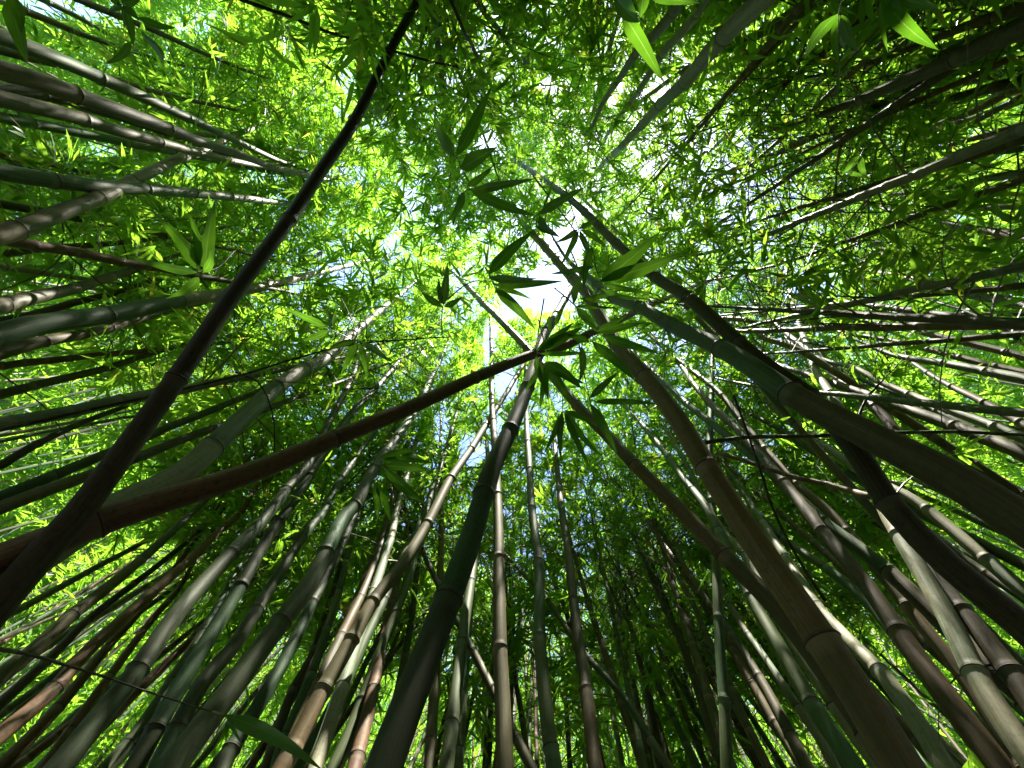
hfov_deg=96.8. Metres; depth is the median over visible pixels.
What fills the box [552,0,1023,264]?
bamboo
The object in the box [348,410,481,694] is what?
bamboo
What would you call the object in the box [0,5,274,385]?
bamboo
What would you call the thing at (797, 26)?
bamboo
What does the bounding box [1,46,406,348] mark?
bamboo
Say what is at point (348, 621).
bamboo
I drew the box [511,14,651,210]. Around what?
bamboo
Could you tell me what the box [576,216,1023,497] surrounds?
bamboo
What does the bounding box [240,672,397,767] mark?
bamboo
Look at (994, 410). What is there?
bamboo
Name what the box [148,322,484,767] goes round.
bamboo
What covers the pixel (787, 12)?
bamboo
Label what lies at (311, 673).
bamboo
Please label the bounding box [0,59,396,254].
bamboo
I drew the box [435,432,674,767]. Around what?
bamboo
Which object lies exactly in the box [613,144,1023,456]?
bamboo
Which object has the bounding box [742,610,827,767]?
bamboo
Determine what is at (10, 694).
bamboo
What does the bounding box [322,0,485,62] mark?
bamboo
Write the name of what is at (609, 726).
bamboo
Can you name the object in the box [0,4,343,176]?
bamboo
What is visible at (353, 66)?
bamboo
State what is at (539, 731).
bamboo
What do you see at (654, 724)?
bamboo
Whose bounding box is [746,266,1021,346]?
bamboo
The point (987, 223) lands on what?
bamboo
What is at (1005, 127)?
bamboo
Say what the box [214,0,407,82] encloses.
bamboo
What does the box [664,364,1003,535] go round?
bamboo
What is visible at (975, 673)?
bamboo
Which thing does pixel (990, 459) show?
bamboo
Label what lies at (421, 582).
bamboo
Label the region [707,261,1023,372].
bamboo
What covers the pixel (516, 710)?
bamboo
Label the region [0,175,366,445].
bamboo
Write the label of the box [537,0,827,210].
bamboo
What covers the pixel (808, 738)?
bamboo
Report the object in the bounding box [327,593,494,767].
bamboo
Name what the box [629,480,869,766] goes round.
bamboo
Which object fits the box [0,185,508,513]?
bamboo
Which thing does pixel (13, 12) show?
leaf spray
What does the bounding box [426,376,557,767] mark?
bamboo
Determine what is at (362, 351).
leaf spray
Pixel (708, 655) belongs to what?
bamboo
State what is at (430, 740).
bamboo
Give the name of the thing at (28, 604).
bamboo
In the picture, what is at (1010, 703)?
bamboo
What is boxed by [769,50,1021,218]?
bamboo
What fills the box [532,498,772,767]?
bamboo
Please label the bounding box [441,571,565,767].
bamboo
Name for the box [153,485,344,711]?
bamboo
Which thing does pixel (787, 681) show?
bamboo
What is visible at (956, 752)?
bamboo
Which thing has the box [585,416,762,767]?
bamboo
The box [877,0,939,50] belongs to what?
leaf spray
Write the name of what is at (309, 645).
bamboo
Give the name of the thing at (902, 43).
bamboo
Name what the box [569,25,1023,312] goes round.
bamboo
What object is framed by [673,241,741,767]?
bamboo
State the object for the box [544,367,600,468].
leaf spray
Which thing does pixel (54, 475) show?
bamboo
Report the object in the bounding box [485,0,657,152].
bamboo
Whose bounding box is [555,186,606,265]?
leaf spray
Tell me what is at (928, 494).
bamboo
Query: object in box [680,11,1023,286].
bamboo
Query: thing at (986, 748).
bamboo
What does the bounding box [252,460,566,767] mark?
bamboo
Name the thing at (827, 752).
bamboo
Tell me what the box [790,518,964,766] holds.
bamboo
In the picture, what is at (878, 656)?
bamboo
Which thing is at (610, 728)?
bamboo
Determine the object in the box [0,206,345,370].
bamboo
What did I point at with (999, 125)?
bamboo
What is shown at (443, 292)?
leaf spray
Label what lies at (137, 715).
bamboo
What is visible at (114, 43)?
bamboo
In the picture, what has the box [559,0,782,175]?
bamboo
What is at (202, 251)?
leaf spray
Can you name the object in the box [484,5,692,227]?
bamboo
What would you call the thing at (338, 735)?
bamboo
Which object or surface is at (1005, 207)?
bamboo
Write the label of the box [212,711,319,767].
leaf spray
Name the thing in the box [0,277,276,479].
bamboo
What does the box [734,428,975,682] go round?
bamboo
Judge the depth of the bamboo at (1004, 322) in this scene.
3.62 m
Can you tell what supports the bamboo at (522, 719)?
on the ground
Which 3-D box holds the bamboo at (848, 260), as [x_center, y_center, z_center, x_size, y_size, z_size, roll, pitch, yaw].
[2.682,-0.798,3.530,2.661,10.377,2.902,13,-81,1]
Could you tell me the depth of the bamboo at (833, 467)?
3.45 m
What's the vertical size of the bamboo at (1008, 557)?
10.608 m
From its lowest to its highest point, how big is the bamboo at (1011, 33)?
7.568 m
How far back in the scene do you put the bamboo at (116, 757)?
4.05 m
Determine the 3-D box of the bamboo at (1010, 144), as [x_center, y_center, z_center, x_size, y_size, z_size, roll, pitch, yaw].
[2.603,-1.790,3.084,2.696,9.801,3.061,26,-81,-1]
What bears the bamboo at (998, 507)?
on the ground
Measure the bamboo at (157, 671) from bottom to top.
8.934 m
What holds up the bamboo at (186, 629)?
on the ground
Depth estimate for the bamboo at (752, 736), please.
4.45 m
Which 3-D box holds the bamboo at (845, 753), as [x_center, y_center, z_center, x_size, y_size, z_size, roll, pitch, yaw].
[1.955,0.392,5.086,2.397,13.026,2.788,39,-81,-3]
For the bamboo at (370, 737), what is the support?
on the ground
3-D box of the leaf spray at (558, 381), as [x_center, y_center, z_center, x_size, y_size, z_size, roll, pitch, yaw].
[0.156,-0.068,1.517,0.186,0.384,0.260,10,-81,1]
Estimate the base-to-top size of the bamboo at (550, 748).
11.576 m
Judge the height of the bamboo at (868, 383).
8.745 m
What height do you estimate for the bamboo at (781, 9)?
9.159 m
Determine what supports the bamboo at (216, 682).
on the ground
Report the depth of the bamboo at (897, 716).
4.53 m
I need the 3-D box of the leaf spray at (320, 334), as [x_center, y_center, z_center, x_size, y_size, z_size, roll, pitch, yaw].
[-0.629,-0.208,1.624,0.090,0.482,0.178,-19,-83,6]
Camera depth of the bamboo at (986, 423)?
4.86 m
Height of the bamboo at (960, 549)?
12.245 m
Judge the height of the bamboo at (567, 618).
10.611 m
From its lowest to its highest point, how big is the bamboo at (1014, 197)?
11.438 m
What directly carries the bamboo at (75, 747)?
on the ground
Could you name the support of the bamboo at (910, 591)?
on the ground
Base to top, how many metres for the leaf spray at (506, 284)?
0.437 m
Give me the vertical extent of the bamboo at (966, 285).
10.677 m
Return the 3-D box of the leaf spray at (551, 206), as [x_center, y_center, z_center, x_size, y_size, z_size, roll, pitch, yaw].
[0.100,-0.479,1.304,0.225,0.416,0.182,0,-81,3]
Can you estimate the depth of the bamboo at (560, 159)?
6.50 m
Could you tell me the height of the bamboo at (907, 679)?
10.638 m
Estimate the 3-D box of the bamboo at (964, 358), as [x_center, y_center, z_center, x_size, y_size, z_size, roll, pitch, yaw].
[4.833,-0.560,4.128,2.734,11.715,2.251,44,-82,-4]
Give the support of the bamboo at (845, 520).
on the ground
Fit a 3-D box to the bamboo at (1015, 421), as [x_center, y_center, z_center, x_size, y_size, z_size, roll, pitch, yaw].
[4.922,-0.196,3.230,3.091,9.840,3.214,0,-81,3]
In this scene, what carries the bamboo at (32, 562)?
on the ground
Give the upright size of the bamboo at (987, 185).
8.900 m
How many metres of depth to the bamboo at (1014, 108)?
5.18 m
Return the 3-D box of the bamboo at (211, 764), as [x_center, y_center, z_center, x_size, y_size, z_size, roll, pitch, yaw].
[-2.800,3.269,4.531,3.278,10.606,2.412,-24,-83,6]
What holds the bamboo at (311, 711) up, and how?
on the ground
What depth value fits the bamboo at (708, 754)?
5.60 m
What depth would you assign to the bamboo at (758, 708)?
4.80 m
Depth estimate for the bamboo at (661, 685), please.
6.35 m
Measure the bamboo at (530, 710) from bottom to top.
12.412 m
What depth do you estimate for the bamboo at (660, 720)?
5.07 m
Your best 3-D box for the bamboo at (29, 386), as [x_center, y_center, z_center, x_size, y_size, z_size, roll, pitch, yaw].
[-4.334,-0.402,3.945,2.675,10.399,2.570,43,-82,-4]
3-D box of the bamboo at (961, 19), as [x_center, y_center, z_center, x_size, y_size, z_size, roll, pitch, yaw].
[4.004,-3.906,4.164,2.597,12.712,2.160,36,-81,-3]
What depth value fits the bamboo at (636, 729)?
4.44 m
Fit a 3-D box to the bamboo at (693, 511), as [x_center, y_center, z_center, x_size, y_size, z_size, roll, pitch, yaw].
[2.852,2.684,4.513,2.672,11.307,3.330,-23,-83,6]
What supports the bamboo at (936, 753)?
on the ground
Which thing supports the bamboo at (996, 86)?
on the ground
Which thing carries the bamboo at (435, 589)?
on the ground
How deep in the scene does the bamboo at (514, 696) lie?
6.52 m
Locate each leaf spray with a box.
[1,0,27,63]
[105,0,175,63]
[128,198,234,298]
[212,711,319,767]
[277,305,355,342]
[326,298,391,379]
[373,448,434,523]
[421,265,461,337]
[433,86,496,187]
[446,166,534,224]
[448,231,561,329]
[511,175,584,236]
[525,319,585,407]
[533,175,686,291]
[534,298,592,397]
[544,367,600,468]
[554,287,660,381]
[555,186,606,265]
[571,252,655,308]
[578,341,657,452]
[614,0,699,81]
[804,0,858,106]
[842,133,874,178]
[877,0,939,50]
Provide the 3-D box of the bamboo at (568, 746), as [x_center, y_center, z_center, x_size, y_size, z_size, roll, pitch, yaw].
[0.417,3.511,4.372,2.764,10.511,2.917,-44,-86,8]
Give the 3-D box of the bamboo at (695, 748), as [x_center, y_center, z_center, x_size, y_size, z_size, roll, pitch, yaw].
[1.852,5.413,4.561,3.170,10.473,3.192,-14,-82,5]
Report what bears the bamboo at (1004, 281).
on the ground
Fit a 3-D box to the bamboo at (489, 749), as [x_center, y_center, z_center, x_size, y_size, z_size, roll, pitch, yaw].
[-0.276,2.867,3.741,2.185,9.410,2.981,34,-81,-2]
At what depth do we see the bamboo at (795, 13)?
3.59 m
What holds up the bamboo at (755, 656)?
on the ground
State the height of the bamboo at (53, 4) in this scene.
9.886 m
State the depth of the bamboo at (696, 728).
5.90 m
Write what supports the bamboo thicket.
on the ground
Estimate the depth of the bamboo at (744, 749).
5.94 m
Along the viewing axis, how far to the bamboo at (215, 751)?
6.18 m
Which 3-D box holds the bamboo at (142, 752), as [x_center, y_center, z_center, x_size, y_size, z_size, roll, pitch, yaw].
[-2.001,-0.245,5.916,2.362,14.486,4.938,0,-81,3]
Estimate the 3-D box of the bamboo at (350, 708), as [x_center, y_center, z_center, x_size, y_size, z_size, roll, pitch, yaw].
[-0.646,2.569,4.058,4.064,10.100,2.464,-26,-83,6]
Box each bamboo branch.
[0,373,69,442]
[832,266,1022,345]
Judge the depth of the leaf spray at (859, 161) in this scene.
1.75 m
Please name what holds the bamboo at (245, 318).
on the ground
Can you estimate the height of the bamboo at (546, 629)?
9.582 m
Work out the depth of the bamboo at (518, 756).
6.65 m
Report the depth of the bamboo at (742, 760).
7.01 m
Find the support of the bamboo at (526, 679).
on the ground
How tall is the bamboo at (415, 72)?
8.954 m
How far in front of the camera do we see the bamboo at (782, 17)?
4.72 m
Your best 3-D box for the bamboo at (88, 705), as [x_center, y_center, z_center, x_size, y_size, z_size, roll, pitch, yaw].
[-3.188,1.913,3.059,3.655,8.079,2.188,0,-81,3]
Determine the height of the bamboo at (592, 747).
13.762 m
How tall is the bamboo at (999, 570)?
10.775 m
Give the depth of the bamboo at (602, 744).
8.38 m
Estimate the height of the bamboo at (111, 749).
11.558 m
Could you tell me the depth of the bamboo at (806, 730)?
4.89 m
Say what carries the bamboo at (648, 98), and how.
on the ground
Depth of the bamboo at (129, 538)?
6.26 m
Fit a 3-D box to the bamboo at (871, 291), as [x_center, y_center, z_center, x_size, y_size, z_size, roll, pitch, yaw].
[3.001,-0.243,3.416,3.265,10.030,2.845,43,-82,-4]
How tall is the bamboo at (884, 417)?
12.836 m
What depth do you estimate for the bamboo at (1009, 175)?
4.96 m
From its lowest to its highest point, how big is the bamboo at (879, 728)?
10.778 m
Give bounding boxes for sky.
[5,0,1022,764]
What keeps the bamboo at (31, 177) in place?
on the ground
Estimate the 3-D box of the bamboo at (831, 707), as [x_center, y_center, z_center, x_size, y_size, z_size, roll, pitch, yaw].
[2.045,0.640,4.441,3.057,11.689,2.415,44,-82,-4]
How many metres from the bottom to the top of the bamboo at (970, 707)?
10.437 m
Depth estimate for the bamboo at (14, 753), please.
3.35 m
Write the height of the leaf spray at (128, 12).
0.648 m
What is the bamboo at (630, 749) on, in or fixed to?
on the ground
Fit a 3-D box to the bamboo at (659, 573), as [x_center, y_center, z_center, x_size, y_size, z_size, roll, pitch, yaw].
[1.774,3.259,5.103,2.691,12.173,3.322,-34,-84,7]
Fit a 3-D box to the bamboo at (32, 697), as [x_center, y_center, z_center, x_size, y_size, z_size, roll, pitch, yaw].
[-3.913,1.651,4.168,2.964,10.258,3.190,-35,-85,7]
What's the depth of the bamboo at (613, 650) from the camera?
6.94 m
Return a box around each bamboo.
[0,0,299,166]
[0,0,475,628]
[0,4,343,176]
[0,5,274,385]
[0,25,375,372]
[0,28,410,265]
[0,48,339,246]
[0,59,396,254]
[0,82,334,254]
[0,84,402,261]
[0,100,413,247]
[0,126,429,411]
[0,139,409,255]
[0,154,314,326]
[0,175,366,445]
[0,181,334,346]
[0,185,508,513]
[0,203,422,345]
[0,204,293,396]
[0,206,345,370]
[0,220,479,500]
[0,228,512,531]
[0,268,338,399]
[0,276,719,711]
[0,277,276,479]
[0,298,434,510]
[0,357,328,686]
[0,378,367,745]
[0,388,406,719]
[0,390,325,710]
[0,408,277,767]
[0,415,342,723]
[0,450,364,747]
[0,487,319,767]
[0,552,272,767]
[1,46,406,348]
[1,133,318,322]
[3,82,427,238]
[10,416,353,651]
[10,447,354,767]
[18,500,283,759]
[25,581,430,767]
[32,422,373,767]
[37,0,308,199]
[37,420,307,767]
[40,462,382,654]
[43,264,428,767]
[49,0,462,570]
[73,0,377,181]
[75,571,363,767]
[93,543,310,688]
[97,421,351,767]
[100,486,381,765]
[101,374,431,748]
[104,471,410,767]
[123,250,487,767]
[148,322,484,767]
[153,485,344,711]
[159,278,488,767]
[190,419,433,767]
[190,425,438,721]
[192,477,464,698]
[200,526,455,767]
[203,0,578,263]
[207,463,416,767]
[213,316,482,767]
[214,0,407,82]
[235,214,878,767]
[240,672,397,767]
[245,518,376,757]
[246,419,473,767]
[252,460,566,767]
[256,441,461,736]
[258,405,574,767]
[260,453,438,767]
[261,0,624,279]
[262,572,523,767]
[263,541,417,766]
[270,352,454,767]
[271,289,604,767]
[274,457,492,759]
[283,451,519,743]
[286,0,483,67]
[293,339,539,767]
[302,438,512,767]
[305,410,590,767]
[307,0,502,123]
[307,337,501,767]
[312,340,472,728]
[312,398,537,767]
[315,0,510,151]
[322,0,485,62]
[322,688,384,744]
[327,307,500,767]
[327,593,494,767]
[345,459,630,767]
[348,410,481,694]
[349,0,582,189]
[350,0,525,227]
[365,209,650,767]
[370,500,517,767]
[373,352,588,767]
[382,462,487,717]
[385,489,590,749]
[404,501,626,722]
[404,503,533,767]
[409,506,565,767]
[412,348,501,767]
[412,507,490,767]
[416,454,652,729]
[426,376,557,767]
[427,258,535,767]
[428,481,562,766]
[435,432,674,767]
[437,511,612,767]
[438,507,581,766]
[439,0,630,183]
[440,396,592,767]
[440,615,624,767]
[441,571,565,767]
[446,383,687,767]
[448,450,589,756]
[449,0,926,767]
[449,416,600,767]
[451,541,558,708]
[457,117,1023,647]
[472,156,1023,548]
[472,578,576,766]
[478,0,615,156]
[483,490,582,756]
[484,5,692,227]
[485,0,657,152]
[486,493,672,767]
[487,303,605,767]
[492,535,643,767]
[492,573,694,767]
[493,0,708,205]
[493,91,1023,665]
[496,375,694,619]
[497,0,611,69]
[501,324,603,767]
[504,431,605,767]
[507,386,787,767]
[508,388,714,767]
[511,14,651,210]
[515,411,813,767]
[519,533,645,767]
[519,541,656,767]
[522,428,701,767]
[523,0,775,223]
[523,555,640,767]
[526,0,1014,256]
[526,568,619,766]
[529,608,705,767]
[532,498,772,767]
[532,542,681,765]
[533,0,667,139]
[534,336,836,767]
[535,332,866,767]
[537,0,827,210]
[538,508,789,767]
[542,139,1023,468]
[543,0,711,203]
[544,406,805,762]
[544,534,672,767]
[545,455,737,767]
[545,514,808,767]
[547,495,691,767]
[550,519,736,767]
[551,142,1023,410]
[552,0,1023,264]
[553,388,719,767]
[556,439,709,767]
[556,655,636,767]
[557,608,753,767]
[558,517,762,767]
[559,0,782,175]
[561,494,770,767]
[562,448,793,764]
[562,488,712,767]
[564,0,814,194]
[566,281,1023,715]
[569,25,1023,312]
[571,306,877,767]
[571,402,841,767]
[572,406,799,767]
[573,489,805,738]
[575,285,1019,767]
[575,565,743,767]
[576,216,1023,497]
[579,570,796,767]
[581,0,1023,268]
[582,367,929,763]
[584,50,995,247]
[584,468,698,767]
[585,0,1023,443]
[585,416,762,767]
[585,614,801,767]
[586,2,707,169]
[586,474,670,767]
[590,439,663,767]
[593,4,1023,347]
[595,0,1023,309]
[599,0,926,87]
[599,449,690,750]
[600,441,767,635]
[601,442,807,712]
[602,543,824,767]
[604,0,684,133]
[604,522,736,761]
[605,0,1023,384]
[609,12,774,120]
[609,278,1016,767]
[609,343,1023,725]
[610,474,865,767]
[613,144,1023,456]
[615,543,706,767]
[616,7,1023,367]
[620,372,972,750]
[620,450,974,767]
[623,0,980,183]
[625,152,1023,415]
[626,460,977,736]
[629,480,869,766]
[629,572,930,767]
[630,532,913,767]
[633,135,1023,418]
[633,352,997,572]
[634,297,1023,496]
[635,3,1019,270]
[640,461,881,767]
[642,364,963,766]
[643,356,956,767]
[645,453,827,722]
[647,395,981,698]
[648,325,1023,571]
[649,448,874,762]
[652,8,989,197]
[658,505,905,721]
[659,0,1023,315]
[659,448,961,767]
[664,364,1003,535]
[665,3,1023,228]
[666,592,862,767]
[670,356,969,642]
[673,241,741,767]
[676,380,995,740]
[677,0,1023,228]
[677,310,1023,600]
[678,35,1023,284]
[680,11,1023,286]
[681,316,1023,508]
[682,75,1023,293]
[684,360,948,497]
[692,279,1023,461]
[694,242,907,436]
[701,279,1023,449]
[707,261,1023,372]
[709,513,964,763]
[711,243,1023,372]
[715,3,1023,183]
[720,189,1023,767]
[728,190,1023,310]
[734,3,964,140]
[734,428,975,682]
[736,0,1022,270]
[736,148,1023,445]
[737,34,1022,230]
[739,176,1017,305]
[740,444,1017,715]
[742,443,1023,718]
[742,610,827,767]
[746,67,1023,217]
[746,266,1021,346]
[749,152,1023,382]
[752,254,1023,389]
[752,331,1023,535]
[752,376,1023,621]
[754,120,1023,334]
[757,283,1023,462]
[759,107,1023,250]
[761,4,1018,253]
[762,221,1023,441]
[763,404,1023,584]
[764,65,1023,235]
[766,30,1023,194]
[767,121,1022,304]
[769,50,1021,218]
[770,332,1023,767]
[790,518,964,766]
[795,252,1023,429]
[798,462,1023,721]
[801,121,1023,270]
[812,572,945,673]
[822,446,1023,634]
[836,65,1023,322]
[891,429,1023,604]
[970,152,1022,246]
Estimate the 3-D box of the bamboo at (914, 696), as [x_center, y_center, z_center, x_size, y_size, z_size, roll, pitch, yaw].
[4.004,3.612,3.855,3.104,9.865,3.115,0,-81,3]
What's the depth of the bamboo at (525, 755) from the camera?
3.24 m
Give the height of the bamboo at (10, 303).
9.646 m
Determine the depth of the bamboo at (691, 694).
6.14 m
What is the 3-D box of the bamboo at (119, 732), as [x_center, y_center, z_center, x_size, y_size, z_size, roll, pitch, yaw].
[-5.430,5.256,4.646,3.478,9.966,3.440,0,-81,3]
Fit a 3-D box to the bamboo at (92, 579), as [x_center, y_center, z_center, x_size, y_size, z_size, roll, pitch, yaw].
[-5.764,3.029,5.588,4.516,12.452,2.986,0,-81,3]
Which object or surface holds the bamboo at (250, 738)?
on the ground
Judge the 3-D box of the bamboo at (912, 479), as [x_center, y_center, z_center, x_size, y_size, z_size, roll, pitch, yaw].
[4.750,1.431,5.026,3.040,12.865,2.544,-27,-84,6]
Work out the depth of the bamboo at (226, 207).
6.35 m
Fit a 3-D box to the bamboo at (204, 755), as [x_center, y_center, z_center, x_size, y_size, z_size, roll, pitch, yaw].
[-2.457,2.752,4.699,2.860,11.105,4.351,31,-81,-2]
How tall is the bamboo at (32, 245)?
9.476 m
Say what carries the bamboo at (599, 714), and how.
on the ground
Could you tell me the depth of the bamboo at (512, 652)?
5.11 m
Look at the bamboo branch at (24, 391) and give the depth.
2.59 m
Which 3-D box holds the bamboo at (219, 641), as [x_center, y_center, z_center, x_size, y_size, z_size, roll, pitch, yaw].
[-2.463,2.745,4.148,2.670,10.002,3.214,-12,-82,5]
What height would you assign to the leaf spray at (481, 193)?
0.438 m
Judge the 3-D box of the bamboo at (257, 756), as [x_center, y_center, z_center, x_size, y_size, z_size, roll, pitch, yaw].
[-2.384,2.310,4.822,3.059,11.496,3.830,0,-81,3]
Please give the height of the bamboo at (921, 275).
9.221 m
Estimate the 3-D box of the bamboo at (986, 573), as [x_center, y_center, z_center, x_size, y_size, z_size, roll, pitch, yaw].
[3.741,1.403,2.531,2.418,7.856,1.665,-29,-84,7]
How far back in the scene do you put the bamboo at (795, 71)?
7.02 m
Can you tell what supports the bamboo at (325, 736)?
on the ground
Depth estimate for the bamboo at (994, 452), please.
5.40 m
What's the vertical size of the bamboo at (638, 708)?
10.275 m
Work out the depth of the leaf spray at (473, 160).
1.32 m
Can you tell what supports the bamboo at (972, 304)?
on the ground
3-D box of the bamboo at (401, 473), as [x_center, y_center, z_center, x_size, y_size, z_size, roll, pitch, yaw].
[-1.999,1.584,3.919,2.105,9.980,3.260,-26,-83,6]
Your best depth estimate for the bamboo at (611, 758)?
5.77 m
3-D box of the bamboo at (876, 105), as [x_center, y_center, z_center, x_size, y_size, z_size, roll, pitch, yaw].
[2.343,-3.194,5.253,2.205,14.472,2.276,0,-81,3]
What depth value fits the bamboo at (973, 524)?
6.37 m
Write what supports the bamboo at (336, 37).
on the ground
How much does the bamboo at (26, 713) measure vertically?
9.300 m
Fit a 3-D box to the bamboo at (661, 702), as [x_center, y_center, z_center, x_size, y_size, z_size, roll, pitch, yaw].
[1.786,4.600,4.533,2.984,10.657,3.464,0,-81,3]
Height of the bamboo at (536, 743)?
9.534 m
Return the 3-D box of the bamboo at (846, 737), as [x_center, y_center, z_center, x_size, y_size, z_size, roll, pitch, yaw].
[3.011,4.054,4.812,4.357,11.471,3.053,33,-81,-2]
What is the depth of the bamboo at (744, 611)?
4.79 m
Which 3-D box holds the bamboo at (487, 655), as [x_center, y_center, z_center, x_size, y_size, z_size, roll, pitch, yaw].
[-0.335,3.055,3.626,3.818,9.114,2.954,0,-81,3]
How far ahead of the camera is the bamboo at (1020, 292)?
3.48 m
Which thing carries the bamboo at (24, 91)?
on the ground
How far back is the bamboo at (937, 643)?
2.88 m
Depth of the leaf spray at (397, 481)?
1.31 m
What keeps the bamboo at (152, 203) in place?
on the ground
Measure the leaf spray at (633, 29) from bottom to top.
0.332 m
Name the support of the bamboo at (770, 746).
on the ground
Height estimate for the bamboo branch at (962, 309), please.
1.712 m
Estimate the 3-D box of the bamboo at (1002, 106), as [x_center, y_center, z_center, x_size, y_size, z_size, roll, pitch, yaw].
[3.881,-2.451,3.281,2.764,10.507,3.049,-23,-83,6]
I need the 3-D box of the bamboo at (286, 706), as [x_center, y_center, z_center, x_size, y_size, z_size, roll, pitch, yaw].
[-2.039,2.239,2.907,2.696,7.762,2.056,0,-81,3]
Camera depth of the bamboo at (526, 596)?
4.80 m
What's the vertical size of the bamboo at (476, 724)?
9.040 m
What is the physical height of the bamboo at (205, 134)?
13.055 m
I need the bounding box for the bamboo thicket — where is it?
[0,0,1023,767]
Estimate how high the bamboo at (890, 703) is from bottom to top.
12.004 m
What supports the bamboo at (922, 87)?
on the ground
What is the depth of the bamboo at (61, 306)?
5.83 m
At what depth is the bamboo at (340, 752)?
3.43 m
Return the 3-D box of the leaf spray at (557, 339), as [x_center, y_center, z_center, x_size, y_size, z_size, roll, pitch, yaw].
[0.157,-0.123,1.412,0.179,0.473,0.300,0,-81,3]
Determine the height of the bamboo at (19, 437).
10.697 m
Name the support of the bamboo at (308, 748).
on the ground
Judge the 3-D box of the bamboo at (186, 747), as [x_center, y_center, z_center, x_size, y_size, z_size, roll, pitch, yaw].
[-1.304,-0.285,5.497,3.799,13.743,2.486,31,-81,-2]
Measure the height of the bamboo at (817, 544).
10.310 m
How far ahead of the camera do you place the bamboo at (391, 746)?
1.65 m
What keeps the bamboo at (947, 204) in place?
on the ground
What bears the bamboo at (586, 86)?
on the ground
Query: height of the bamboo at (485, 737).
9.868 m
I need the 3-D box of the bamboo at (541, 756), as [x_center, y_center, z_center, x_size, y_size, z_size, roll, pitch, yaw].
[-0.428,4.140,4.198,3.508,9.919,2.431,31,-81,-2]
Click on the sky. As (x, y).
(552, 297)
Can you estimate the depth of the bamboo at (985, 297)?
3.64 m
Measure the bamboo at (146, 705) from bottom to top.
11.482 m
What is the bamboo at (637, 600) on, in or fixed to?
on the ground
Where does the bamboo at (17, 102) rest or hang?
on the ground
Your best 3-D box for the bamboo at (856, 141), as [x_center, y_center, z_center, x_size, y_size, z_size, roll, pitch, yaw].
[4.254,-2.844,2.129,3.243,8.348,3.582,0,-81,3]
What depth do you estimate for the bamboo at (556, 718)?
6.38 m
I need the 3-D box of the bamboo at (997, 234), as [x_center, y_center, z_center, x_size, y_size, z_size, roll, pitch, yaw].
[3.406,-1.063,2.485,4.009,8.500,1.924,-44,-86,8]
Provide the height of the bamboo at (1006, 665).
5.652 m
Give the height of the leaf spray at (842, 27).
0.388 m
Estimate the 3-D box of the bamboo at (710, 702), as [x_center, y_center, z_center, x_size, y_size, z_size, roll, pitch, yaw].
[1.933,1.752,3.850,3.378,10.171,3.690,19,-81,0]
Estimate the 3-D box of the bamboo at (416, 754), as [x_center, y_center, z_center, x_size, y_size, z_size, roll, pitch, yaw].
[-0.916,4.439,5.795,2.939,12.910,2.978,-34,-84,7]
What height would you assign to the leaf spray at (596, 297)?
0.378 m
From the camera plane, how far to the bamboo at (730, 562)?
2.79 m
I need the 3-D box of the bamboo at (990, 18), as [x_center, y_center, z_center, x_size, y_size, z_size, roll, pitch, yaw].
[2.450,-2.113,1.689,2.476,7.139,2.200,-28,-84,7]
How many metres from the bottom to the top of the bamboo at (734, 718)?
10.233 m
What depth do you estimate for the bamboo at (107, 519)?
1.60 m
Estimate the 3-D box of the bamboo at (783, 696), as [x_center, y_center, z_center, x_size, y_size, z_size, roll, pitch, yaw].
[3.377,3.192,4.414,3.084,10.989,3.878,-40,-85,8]
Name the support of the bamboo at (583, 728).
on the ground
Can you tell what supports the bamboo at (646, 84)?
on the ground
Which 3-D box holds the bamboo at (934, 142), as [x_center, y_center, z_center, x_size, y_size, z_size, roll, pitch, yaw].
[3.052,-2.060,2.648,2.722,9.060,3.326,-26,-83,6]
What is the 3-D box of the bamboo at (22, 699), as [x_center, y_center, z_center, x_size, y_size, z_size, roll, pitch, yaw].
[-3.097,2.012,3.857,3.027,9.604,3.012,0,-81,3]
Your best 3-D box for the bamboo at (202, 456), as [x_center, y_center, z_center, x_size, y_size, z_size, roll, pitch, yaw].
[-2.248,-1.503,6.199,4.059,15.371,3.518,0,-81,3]
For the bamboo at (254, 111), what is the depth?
5.96 m
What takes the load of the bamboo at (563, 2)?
on the ground
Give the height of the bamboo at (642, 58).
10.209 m
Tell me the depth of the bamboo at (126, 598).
4.66 m
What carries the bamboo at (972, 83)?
on the ground
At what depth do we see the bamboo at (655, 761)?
5.38 m
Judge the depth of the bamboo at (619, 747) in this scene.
5.98 m
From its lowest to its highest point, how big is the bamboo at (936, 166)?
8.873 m
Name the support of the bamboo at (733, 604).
on the ground
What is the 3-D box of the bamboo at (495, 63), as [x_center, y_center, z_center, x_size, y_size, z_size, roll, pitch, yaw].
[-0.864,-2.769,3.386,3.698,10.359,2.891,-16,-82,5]
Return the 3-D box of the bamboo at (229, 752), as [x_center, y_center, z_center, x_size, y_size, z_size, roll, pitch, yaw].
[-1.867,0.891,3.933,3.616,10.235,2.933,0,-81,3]
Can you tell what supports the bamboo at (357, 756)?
on the ground
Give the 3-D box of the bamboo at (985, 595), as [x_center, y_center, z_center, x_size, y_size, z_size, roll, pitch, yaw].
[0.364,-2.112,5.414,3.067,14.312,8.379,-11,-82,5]
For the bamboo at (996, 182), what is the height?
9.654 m
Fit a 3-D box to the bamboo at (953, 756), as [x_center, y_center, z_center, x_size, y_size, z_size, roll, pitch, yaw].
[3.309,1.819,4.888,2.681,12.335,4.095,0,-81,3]
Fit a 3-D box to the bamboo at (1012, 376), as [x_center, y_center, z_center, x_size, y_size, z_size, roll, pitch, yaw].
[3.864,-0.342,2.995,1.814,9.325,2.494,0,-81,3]
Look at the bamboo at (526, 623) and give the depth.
7.44 m

